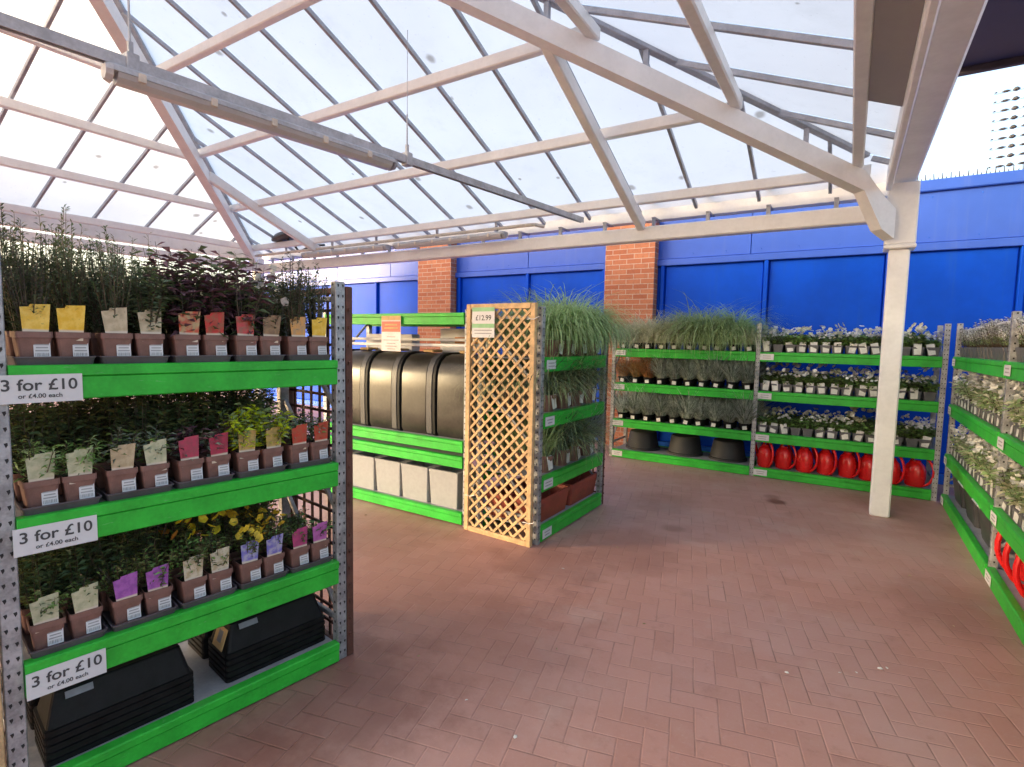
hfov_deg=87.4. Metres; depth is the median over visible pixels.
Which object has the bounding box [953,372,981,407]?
cyclamen plant
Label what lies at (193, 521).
potted plant
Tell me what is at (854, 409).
bedding plant
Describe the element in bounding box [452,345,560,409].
grass pot
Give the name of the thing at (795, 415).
bedding plant
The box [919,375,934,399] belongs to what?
bedding plant
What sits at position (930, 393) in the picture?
bedding plant
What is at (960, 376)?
cyclamen plant
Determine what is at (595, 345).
grass pot
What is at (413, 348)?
white carton
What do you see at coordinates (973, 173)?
bird spike strip
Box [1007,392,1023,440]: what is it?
cyclamen plant
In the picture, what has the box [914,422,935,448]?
bedding plant
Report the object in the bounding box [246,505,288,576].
potted plant
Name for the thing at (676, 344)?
grass pot
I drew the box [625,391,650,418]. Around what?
grass pot
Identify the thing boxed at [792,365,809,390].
bedding plant
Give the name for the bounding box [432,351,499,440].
composter
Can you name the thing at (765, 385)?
bedding plant
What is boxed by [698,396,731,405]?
grass pot
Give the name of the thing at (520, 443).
grass pot
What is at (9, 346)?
potted plant
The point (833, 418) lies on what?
bedding plant
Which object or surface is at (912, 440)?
bedding plant
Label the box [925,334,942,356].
bedding plant
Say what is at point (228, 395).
potted plant
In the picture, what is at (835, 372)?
bedding plant
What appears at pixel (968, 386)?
cyclamen plant
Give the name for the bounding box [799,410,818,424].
bedding plant
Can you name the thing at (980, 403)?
cyclamen plant
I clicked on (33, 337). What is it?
potted plant
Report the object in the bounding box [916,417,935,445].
bedding plant
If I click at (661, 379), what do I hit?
grass pot
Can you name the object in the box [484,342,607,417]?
grass pot
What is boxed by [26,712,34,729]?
black trough
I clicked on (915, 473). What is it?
watering can
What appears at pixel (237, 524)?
potted plant
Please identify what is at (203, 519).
potted plant
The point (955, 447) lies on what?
cyclamen plant
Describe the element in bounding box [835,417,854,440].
bedding plant
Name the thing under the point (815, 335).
bedding plant
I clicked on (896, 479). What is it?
watering can
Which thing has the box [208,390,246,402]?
potted plant
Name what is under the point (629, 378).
grass pot
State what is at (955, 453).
cyclamen plant
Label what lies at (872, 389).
bedding plant
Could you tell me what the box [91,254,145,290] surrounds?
potted plant
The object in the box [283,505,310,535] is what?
potted plant
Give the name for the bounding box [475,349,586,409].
grass pot
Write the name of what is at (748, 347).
grass pot
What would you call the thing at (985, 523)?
black bin
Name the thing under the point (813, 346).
bedding plant
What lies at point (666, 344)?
grass pot
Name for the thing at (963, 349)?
heather plant
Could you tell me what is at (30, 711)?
black trough
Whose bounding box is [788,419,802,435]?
bedding plant
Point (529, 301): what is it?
grass pot
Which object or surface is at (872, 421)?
bedding plant
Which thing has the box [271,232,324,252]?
flood lamp
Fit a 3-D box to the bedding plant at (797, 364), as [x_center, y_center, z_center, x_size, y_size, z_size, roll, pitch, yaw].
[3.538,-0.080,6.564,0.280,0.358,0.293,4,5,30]
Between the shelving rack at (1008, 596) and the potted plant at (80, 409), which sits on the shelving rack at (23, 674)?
the potted plant at (80, 409)
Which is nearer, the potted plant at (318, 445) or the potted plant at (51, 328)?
the potted plant at (51, 328)
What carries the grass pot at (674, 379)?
on the shelving rack at (750, 466)
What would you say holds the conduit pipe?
attached to the glazed canopy
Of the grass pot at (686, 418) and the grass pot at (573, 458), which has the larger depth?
the grass pot at (686, 418)
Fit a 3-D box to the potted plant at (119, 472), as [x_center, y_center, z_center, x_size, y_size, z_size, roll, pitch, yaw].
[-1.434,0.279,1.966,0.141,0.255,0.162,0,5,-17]
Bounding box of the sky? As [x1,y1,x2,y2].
[0,0,1023,332]
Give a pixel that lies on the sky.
(961, 142)
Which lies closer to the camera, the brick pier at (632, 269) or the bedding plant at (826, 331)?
the bedding plant at (826, 331)
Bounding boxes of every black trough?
[25,697,38,709]
[25,699,33,715]
[26,707,33,722]
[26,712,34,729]
[29,697,39,702]
[33,643,192,737]
[34,677,193,745]
[34,683,193,752]
[34,689,193,760]
[35,695,193,766]
[188,639,208,658]
[189,638,208,653]
[193,636,208,647]
[196,630,213,642]
[208,593,324,658]
[208,620,324,664]
[209,625,324,670]
[209,630,324,676]
[209,635,324,682]
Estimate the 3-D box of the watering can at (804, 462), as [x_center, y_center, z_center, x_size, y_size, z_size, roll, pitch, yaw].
[3.467,0.852,6.457,0.162,0.381,0.575,0,5,-13]
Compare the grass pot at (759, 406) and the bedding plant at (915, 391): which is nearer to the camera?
the bedding plant at (915, 391)
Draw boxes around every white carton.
[367,334,419,350]
[440,329,497,353]
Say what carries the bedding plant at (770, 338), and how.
on the shelving rack at (750, 466)
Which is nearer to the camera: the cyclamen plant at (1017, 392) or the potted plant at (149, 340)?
the potted plant at (149, 340)
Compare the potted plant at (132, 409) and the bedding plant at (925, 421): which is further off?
the bedding plant at (925, 421)
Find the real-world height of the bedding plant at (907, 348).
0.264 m
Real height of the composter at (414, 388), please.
0.768 m
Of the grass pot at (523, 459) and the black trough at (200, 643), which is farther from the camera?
the grass pot at (523, 459)
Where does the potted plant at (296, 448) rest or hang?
on the plant tray at (308, 463)
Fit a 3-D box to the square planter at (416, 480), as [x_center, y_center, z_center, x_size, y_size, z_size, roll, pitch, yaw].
[-0.819,0.908,5.083,0.332,0.325,0.332,4,5,32]
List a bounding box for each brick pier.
[418,244,456,352]
[604,222,659,445]
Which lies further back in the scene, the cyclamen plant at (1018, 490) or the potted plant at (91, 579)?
the cyclamen plant at (1018, 490)
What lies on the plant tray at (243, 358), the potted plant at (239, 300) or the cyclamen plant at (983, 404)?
the potted plant at (239, 300)
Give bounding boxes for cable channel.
[0,0,583,222]
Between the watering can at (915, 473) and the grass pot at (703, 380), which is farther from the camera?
the grass pot at (703, 380)
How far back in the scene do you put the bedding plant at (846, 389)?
6.02 m
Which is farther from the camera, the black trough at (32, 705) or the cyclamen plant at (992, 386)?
the cyclamen plant at (992, 386)
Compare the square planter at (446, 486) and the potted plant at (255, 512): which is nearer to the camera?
the potted plant at (255, 512)
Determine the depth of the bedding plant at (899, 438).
5.79 m
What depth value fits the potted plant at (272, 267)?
2.51 m
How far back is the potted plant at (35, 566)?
2.04 m
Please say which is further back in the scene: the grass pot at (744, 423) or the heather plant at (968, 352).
the grass pot at (744, 423)
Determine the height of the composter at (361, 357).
0.768 m
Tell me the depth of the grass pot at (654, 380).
7.38 m
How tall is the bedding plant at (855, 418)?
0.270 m
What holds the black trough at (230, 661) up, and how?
on the black trough at (265, 652)
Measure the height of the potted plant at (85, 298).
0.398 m
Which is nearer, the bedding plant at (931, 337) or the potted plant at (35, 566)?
the potted plant at (35, 566)
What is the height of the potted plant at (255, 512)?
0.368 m
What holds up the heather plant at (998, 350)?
on the shelving rack at (1008, 596)
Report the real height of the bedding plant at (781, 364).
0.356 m
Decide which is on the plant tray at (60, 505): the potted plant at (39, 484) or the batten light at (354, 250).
the potted plant at (39, 484)
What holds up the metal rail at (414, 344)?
attached to the shelving rack at (438, 450)
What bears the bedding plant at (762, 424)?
on the shelving rack at (750, 466)
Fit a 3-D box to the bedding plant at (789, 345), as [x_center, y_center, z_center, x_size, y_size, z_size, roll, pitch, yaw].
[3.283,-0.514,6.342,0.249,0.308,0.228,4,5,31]
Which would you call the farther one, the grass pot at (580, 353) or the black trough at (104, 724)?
the grass pot at (580, 353)
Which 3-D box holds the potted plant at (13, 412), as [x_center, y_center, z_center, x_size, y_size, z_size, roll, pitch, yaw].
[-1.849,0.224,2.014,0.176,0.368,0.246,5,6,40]
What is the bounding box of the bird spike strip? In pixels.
[917,163,1023,180]
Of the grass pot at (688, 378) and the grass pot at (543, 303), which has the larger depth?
the grass pot at (688, 378)
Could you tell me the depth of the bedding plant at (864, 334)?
6.21 m
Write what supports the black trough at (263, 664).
on the shelving rack at (23, 674)
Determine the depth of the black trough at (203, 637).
2.49 m
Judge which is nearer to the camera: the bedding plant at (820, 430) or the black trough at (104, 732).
the black trough at (104, 732)
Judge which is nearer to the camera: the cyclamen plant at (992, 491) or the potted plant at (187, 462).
the potted plant at (187, 462)
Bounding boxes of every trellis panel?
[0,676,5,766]
[289,286,353,655]
[464,302,539,547]
[592,338,608,503]
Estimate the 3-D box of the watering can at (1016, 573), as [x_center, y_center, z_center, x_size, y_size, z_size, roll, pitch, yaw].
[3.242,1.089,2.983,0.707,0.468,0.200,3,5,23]
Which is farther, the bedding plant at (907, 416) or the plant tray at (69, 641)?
the bedding plant at (907, 416)
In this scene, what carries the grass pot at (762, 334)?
on the shelving rack at (750, 466)
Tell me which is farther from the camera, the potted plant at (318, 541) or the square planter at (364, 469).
the square planter at (364, 469)
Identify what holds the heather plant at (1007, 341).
on the shelving rack at (1008, 596)
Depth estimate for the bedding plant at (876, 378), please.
6.04 m
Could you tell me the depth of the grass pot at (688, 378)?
6.94 m
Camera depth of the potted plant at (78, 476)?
1.85 m
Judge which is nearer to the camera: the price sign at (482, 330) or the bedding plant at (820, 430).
the price sign at (482, 330)
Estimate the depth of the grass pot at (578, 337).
4.64 m
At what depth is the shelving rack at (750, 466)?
6.37 m
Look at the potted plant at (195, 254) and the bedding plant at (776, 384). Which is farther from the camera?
the bedding plant at (776, 384)
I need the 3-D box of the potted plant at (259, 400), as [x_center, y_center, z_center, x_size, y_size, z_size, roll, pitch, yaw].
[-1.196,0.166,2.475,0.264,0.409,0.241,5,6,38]
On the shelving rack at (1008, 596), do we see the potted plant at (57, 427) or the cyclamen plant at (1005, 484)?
the cyclamen plant at (1005, 484)
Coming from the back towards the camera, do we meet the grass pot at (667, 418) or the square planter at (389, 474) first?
the grass pot at (667, 418)
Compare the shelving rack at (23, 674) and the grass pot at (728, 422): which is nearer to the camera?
the shelving rack at (23, 674)
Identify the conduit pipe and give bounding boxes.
[255,222,544,256]
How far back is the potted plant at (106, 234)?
2.23 m
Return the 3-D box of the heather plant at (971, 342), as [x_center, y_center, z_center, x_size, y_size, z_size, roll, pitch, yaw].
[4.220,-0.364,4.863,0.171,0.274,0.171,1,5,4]
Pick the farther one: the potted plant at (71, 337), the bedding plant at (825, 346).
the bedding plant at (825, 346)
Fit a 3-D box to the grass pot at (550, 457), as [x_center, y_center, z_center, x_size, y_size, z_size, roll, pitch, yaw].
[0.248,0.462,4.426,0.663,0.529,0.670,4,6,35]
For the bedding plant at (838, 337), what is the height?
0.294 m
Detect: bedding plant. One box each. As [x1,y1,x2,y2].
[756,409,768,432]
[759,368,773,390]
[761,329,778,351]
[761,331,774,351]
[763,365,779,389]
[765,407,782,431]
[765,411,780,433]
[770,329,786,351]
[771,362,789,390]
[771,371,782,391]
[772,325,792,352]
[773,329,786,350]
[777,406,797,417]
[777,413,791,434]
[778,409,796,433]
[779,368,796,392]
[780,366,798,378]
[781,327,799,352]
[787,411,809,419]
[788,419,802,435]
[791,327,812,352]
[791,371,805,392]
[792,363,812,391]
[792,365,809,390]
[794,326,811,352]
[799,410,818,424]
[800,415,816,436]
[801,408,818,433]
[803,369,821,393]
[806,330,823,343]
[806,332,821,352]
[810,363,835,391]
[812,408,832,432]
[812,414,827,437]
[815,371,833,394]
[816,325,835,344]
[819,327,833,353]
[819,333,832,353]
[819,371,830,393]
[824,411,843,430]
[825,419,837,439]
[827,370,844,395]
[830,369,847,394]
[831,331,847,353]
[832,323,852,338]
[833,329,845,353]
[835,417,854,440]
[836,411,854,422]
[837,411,857,438]
[838,367,857,381]
[839,328,857,353]
[840,374,854,395]
[842,329,860,353]
[842,374,855,395]
[844,407,871,423]
[850,418,864,441]
[851,325,877,337]
[852,417,866,439]
[853,328,873,354]
[853,368,872,380]
[853,371,869,395]
[854,377,868,396]
[855,328,871,353]
[859,418,874,424]
[860,423,874,442]
[862,366,878,394]
[864,326,881,354]
[864,373,877,397]
[865,371,878,382]
[867,333,881,354]
[895,428,909,445]
[897,413,915,427]
[899,374,908,398]
[900,416,919,444]
[900,421,922,447]
[902,332,912,355]
[903,374,928,399]
[904,322,928,355]
[905,325,930,355]
[905,376,921,398]
[910,329,928,355]
[910,367,937,398]
[913,416,932,427]
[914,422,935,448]
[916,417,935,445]
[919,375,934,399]
[920,376,939,400]
[923,331,938,355]
[924,332,943,355]
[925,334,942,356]
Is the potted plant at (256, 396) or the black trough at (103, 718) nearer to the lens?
the black trough at (103, 718)
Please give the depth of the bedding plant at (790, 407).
6.71 m
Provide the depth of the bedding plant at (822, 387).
6.15 m
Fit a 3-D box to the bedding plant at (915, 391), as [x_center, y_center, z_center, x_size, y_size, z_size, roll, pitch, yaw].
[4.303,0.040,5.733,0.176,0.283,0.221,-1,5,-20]
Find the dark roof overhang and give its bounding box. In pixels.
[958,0,1023,76]
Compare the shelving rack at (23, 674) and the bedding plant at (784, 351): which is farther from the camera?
the bedding plant at (784, 351)
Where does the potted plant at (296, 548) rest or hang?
on the plant tray at (311, 564)
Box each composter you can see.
[352,347,379,425]
[365,348,411,429]
[397,349,447,434]
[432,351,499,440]
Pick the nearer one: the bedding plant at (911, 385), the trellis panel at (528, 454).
the trellis panel at (528, 454)
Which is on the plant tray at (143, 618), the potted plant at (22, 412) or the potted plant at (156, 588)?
the potted plant at (156, 588)
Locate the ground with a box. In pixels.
[4,392,1023,766]
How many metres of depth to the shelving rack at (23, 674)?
2.03 m
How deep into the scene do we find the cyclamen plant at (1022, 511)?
3.18 m
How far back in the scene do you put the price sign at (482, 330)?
4.27 m
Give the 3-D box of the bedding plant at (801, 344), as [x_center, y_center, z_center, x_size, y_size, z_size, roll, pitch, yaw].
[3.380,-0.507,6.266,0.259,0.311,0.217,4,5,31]
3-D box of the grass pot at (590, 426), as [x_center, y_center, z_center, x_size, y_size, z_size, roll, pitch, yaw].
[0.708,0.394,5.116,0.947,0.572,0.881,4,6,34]
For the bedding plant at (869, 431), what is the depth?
5.93 m
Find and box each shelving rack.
[0,253,346,766]
[323,309,507,525]
[475,306,606,544]
[609,324,951,500]
[940,311,1023,645]
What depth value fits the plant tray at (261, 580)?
2.35 m
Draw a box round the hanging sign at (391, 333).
[381,316,400,350]
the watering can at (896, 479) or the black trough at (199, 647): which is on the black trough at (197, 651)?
the black trough at (199, 647)
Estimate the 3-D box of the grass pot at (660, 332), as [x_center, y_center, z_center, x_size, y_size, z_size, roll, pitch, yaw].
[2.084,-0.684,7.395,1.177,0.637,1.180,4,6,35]
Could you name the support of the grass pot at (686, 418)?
on the shelving rack at (750, 466)
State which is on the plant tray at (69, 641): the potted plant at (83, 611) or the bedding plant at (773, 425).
the potted plant at (83, 611)
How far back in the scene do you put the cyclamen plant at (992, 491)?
3.90 m
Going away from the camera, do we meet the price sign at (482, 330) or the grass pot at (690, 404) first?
the price sign at (482, 330)
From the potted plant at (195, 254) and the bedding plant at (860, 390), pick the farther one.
the bedding plant at (860, 390)
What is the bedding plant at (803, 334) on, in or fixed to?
on the shelving rack at (750, 466)
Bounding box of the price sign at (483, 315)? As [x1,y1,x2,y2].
[472,307,494,323]
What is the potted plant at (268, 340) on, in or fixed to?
on the plant tray at (243, 358)
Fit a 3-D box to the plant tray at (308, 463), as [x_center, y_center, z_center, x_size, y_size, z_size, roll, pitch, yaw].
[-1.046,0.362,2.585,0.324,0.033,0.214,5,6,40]
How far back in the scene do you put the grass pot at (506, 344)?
4.44 m
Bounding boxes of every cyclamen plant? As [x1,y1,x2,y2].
[948,424,962,456]
[949,372,966,405]
[950,424,968,459]
[950,429,974,461]
[953,369,983,409]
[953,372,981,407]
[956,427,976,464]
[958,371,989,412]
[958,434,991,476]
[959,433,982,469]
[962,375,978,410]
[963,435,987,472]
[966,442,997,484]
[967,374,993,416]
[969,378,990,414]
[969,439,991,480]
[972,378,1004,421]
[974,375,1003,418]
[977,446,997,494]
[977,451,996,489]
[979,377,1019,423]
[980,382,1015,426]
[980,448,1015,499]
[987,451,1023,513]
[990,456,1023,490]
[991,385,1022,429]
[995,381,1023,418]
[996,380,1023,437]
[1003,469,1023,520]
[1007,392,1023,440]
[1007,473,1023,526]
[1016,490,1023,531]
[1017,406,1023,439]
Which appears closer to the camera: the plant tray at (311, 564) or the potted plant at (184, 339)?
the potted plant at (184, 339)
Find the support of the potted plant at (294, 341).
on the plant tray at (306, 357)
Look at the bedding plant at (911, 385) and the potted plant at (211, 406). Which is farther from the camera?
the bedding plant at (911, 385)
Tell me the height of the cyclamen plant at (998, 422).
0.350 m
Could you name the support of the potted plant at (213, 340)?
on the plant tray at (197, 358)
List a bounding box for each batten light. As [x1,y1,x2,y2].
[101,62,397,170]
[301,244,389,258]
[392,231,507,248]
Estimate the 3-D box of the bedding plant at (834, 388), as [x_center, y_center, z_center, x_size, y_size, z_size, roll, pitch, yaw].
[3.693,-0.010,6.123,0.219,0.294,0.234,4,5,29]
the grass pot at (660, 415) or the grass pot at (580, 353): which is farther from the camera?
the grass pot at (660, 415)
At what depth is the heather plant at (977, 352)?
4.65 m
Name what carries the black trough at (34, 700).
on the black trough at (32, 705)
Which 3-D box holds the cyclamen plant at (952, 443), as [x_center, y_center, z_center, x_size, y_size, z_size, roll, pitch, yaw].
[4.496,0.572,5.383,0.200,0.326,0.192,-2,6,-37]
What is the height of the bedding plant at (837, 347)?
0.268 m
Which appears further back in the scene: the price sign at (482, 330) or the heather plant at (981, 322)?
the heather plant at (981, 322)
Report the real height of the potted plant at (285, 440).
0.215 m
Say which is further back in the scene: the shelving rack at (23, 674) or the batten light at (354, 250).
the batten light at (354, 250)
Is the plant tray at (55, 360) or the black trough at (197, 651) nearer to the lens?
the plant tray at (55, 360)
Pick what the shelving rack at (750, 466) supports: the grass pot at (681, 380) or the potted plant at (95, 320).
the grass pot at (681, 380)
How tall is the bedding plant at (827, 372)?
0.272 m
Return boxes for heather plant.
[958,336,965,356]
[959,327,973,356]
[961,330,972,356]
[962,330,972,357]
[967,330,976,357]
[970,332,979,357]
[971,328,984,357]
[973,327,990,358]
[978,319,996,329]
[981,327,989,358]
[983,318,1010,359]
[983,319,1009,359]
[984,331,995,358]
[994,325,1009,359]
[999,326,1019,360]
[1002,327,1020,360]
[1013,317,1023,361]
[1014,317,1023,361]
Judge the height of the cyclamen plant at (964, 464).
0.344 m
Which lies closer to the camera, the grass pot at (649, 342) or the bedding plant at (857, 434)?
the bedding plant at (857, 434)
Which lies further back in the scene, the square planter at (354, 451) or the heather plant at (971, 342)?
the square planter at (354, 451)
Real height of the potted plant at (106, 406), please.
0.394 m
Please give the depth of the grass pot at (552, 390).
4.47 m
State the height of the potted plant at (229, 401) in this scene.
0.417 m
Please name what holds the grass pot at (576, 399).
on the shelving rack at (558, 521)
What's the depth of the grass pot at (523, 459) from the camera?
4.48 m
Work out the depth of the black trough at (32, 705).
2.02 m
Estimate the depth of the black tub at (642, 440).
7.46 m
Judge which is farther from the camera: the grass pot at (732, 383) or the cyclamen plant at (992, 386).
the grass pot at (732, 383)
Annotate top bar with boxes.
[960,320,1010,331]
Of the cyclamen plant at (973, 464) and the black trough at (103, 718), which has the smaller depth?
the black trough at (103, 718)
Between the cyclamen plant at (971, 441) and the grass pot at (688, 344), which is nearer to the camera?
the cyclamen plant at (971, 441)
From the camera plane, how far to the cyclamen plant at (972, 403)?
4.67 m
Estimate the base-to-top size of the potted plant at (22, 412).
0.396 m
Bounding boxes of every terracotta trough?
[486,477,533,517]
[513,484,569,521]
[561,471,596,505]
[563,474,580,483]
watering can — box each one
[755,442,773,467]
[766,443,796,469]
[787,445,818,472]
[811,448,836,475]
[831,450,860,477]
[852,452,872,480]
[892,457,905,483]
[901,458,934,487]
[994,532,1023,581]
[1002,542,1023,587]
[1012,555,1023,597]
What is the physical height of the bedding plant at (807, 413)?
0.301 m
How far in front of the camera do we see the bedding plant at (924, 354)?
5.89 m
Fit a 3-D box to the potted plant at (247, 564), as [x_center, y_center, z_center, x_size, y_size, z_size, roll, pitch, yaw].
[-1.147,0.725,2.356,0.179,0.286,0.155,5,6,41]
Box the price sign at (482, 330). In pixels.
[472,324,494,337]
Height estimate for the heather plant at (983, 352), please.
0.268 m
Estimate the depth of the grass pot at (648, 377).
7.23 m
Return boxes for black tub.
[626,429,659,450]
[667,433,702,456]
[708,438,746,462]
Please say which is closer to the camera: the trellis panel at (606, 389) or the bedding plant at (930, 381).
the trellis panel at (606, 389)
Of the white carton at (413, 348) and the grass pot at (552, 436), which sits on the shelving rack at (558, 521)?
the grass pot at (552, 436)
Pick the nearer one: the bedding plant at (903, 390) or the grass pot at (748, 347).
the bedding plant at (903, 390)
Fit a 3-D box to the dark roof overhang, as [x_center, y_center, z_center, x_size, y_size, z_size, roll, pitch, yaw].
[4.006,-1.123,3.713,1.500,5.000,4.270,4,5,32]
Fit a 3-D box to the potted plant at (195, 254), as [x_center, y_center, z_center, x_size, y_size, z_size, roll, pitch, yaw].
[-1.359,-0.345,2.278,0.309,0.472,0.259,5,6,38]
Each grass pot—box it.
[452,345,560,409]
[459,302,551,355]
[459,399,578,470]
[460,290,578,354]
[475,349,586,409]
[475,402,596,471]
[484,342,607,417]
[484,415,523,465]
[485,284,614,357]
[491,309,576,356]
[495,413,527,468]
[498,341,590,406]
[500,296,606,363]
[501,290,591,341]
[505,279,633,367]
[506,290,616,357]
[508,348,618,413]
[509,399,621,475]
[511,353,621,398]
[517,413,576,472]
[521,286,653,367]
[522,403,611,460]
[532,293,622,356]
[550,402,635,466]
[553,292,650,360]
[559,347,628,405]
[573,349,638,404]
[577,403,626,455]
[608,387,637,418]
[609,321,639,347]
[609,355,637,382]
[615,312,657,348]
[615,319,658,348]
[615,386,655,419]
[620,311,672,349]
[620,357,641,381]
[625,361,646,382]
[625,385,664,420]
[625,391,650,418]
[627,313,682,348]
[630,356,667,383]
[631,360,644,382]
[634,311,689,351]
[635,357,670,383]
[635,357,688,383]
[639,293,740,355]
[639,393,677,422]
[642,314,703,355]
[644,292,764,356]
[645,354,676,384]
[650,304,727,354]
[655,396,685,423]
[657,358,686,385]
[657,394,672,420]
[657,394,694,421]
[660,389,709,424]
[661,304,753,352]
[664,349,700,384]
[664,358,693,384]
[671,357,698,386]
[673,348,710,385]
[675,395,700,423]
[679,395,723,425]
[683,396,722,424]
[685,307,769,355]
[687,396,725,403]
[688,353,738,387]
[689,309,758,355]
[690,354,715,386]
[690,396,731,427]
[695,302,792,361]
[696,310,777,356]
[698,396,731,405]
[707,398,742,428]
[710,359,750,388]
[712,400,741,427]
[715,391,776,430]
[720,323,783,351]
[721,356,745,387]
[723,395,778,427]
[726,351,783,380]
[728,400,777,427]
[730,353,773,389]
[741,321,777,351]
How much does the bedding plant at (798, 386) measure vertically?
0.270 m
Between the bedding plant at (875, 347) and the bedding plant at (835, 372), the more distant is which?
the bedding plant at (835, 372)
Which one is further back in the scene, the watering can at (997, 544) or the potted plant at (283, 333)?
the watering can at (997, 544)
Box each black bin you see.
[947,467,965,508]
[958,481,980,528]
[972,498,1014,554]
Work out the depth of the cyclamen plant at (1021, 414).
3.28 m
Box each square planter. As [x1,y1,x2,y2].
[330,449,359,459]
[353,451,385,489]
[375,455,409,495]
[401,460,438,501]
[429,465,475,508]
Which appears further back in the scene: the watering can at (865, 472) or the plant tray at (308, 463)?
the watering can at (865, 472)
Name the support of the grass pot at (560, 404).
on the shelving rack at (558, 521)
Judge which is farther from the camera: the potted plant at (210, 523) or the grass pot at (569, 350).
the grass pot at (569, 350)
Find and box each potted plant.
[0,203,29,330]
[0,210,47,356]
[0,237,57,356]
[9,402,47,440]
[9,402,69,500]
[9,403,59,485]
[11,439,74,507]
[18,547,72,634]
[18,554,45,594]
[20,588,70,650]
[26,400,103,494]
[28,401,88,449]
[30,223,67,331]
[33,204,91,356]
[33,401,94,422]
[38,536,108,622]
[39,237,90,355]
[49,435,109,501]
[59,576,102,638]
[60,236,102,332]
[60,396,145,488]
[63,397,114,445]
[72,538,116,584]
[76,530,145,611]
[78,235,122,355]
[79,269,116,326]
[88,236,137,355]
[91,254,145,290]
[92,396,152,415]
[94,554,145,624]
[95,425,143,493]
[97,225,139,317]
[98,395,142,443]
[106,260,159,355]
[106,395,170,482]
[113,523,169,600]
[118,262,174,355]
[127,232,169,308]
[130,242,198,354]
[132,536,178,614]
[133,393,203,477]
[133,424,175,488]
[135,393,180,428]
[144,521,181,566]
[147,248,225,355]
[151,518,202,591]
[154,392,210,430]
[157,245,231,334]
[159,424,212,481]
[165,516,200,557]
[169,391,233,452]
[169,534,209,602]
[174,249,237,354]
[175,511,225,565]
[186,391,237,433]
[195,251,253,354]
[195,508,235,551]
[195,531,236,594]
[199,251,278,354]
[199,421,232,477]
[203,390,252,467]
[207,505,251,572]
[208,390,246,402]
[213,391,248,405]
[217,402,263,471]
[223,506,253,544]
[224,388,280,444]
[227,500,280,550]
[229,513,269,583]
[232,278,271,335]
[238,388,279,431]
[239,403,297,468]
[242,276,274,335]
[244,272,288,354]
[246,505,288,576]
[252,264,288,353]
[252,500,278,534]
[264,279,288,335]
[268,514,294,543]
[269,413,291,459]
[274,252,309,354]
[276,520,311,567]
[281,415,308,463]
[283,267,313,320]
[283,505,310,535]
[286,407,312,438]
[298,262,330,354]
[301,519,333,561]
[305,415,330,460]
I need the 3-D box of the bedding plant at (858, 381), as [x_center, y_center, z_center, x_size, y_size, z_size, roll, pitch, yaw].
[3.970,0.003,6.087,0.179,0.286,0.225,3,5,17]
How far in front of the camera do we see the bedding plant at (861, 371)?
6.25 m
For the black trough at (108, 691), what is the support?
on the black trough at (103, 718)
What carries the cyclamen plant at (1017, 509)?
on the shelving rack at (1008, 596)
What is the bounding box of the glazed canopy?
[0,0,987,517]
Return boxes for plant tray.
[6,355,95,364]
[14,489,101,515]
[21,619,107,658]
[92,355,169,363]
[94,480,173,500]
[101,599,177,631]
[163,354,231,362]
[168,471,234,488]
[171,581,236,608]
[227,354,285,361]
[229,463,286,477]
[231,566,288,589]
[282,456,331,468]
[283,354,331,360]
[283,553,332,572]
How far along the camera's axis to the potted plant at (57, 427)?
1.95 m
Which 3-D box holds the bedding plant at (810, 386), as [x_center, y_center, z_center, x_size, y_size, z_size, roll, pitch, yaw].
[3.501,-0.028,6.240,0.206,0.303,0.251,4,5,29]
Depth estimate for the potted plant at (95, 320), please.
2.00 m
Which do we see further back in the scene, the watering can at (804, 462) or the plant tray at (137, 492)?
the watering can at (804, 462)
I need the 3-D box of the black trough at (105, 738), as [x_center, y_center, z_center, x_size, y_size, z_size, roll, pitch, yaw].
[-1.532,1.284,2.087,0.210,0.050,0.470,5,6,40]
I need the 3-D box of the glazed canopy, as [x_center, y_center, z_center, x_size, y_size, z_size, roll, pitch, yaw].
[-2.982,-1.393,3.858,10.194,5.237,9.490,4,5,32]
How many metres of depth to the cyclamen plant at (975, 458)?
4.30 m
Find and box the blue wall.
[245,169,1023,484]
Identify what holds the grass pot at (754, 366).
on the shelving rack at (750, 466)
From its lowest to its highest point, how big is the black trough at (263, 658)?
0.050 m
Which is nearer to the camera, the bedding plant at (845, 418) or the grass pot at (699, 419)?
the bedding plant at (845, 418)
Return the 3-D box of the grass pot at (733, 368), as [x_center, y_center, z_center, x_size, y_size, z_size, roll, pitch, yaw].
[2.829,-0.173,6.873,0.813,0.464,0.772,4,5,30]
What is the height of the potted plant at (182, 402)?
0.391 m
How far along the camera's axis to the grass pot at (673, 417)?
7.07 m
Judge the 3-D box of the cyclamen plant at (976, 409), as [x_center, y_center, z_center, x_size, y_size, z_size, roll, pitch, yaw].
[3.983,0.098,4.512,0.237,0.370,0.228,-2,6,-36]
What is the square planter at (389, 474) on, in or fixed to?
on the shelving rack at (438, 450)
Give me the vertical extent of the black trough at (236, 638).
0.130 m
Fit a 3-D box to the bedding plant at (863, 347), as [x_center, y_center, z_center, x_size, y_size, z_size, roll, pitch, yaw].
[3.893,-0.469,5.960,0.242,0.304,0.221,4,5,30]
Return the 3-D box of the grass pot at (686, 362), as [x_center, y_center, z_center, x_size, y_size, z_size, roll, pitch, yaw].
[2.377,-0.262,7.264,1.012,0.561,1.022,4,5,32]
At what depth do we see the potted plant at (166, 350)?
2.15 m
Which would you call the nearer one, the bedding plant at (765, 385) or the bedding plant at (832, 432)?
the bedding plant at (832, 432)
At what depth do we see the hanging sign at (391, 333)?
4.87 m
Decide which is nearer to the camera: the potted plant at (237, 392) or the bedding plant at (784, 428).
the potted plant at (237, 392)
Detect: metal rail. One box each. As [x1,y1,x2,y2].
[352,337,477,341]
[352,342,475,347]
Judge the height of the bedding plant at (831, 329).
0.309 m
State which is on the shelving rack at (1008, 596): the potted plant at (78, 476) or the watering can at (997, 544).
the watering can at (997, 544)

